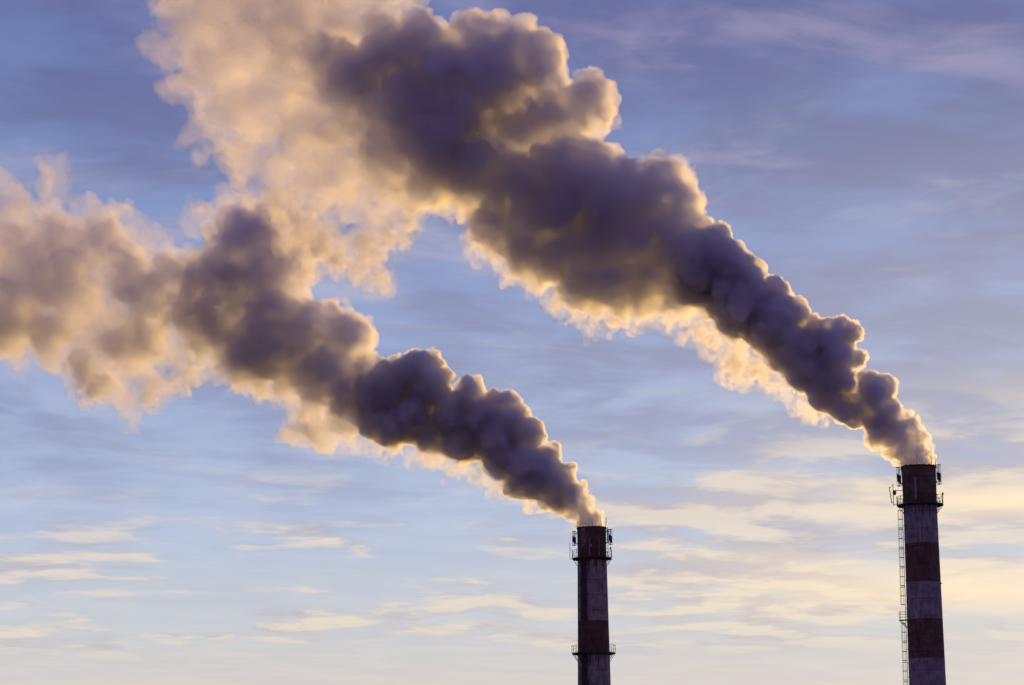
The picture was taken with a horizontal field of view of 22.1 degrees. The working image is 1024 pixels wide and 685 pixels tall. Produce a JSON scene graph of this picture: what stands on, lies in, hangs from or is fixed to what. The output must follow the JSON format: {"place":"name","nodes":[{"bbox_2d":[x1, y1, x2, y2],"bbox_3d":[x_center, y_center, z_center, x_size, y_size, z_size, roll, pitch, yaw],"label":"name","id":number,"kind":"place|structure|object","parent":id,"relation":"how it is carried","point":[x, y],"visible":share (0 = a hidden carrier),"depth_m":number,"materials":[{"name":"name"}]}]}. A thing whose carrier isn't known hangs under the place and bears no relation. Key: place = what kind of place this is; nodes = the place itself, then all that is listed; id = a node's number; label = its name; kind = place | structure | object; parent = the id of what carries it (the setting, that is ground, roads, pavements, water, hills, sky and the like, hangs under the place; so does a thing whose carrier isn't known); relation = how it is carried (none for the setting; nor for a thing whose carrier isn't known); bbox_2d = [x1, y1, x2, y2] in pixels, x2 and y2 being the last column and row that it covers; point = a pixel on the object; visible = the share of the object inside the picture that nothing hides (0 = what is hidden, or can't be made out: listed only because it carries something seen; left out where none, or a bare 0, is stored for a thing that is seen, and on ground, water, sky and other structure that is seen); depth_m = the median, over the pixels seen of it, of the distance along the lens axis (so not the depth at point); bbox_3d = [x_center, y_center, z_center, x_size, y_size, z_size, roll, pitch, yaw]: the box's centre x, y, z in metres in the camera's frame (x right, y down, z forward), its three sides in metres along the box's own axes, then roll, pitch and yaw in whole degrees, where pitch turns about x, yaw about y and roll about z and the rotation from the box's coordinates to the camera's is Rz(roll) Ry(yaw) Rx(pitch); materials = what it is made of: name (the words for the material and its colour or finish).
{"place":"outdoors","nodes":[
{"label":"outdoors","id":0,"kind":"place"},
{"bbox_2d":[0,0,1023,684],"label":"sky","id":1,"kind":"structure","parent":0,"point":[329,329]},
{"bbox_3d":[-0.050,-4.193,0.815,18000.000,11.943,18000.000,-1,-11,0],"label":"ground","id":2,"kind":"structure","parent":0,"visible":0},
{"bbox_2d":[572,518,615,684],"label":"chimney","id":3,"kind":"object","parent":2,"relation":"on","point":[593,653],"visible":1,"depth_m":446.55,"materials":[{"name":"red paint"}]},
{"bbox_2d":[889,454,945,684],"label":"chimney","id":4,"kind":"object","parent":2,"relation":"on","point":[920,504],"visible":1,"depth_m":379.63,"materials":[{"name":"red paint"}]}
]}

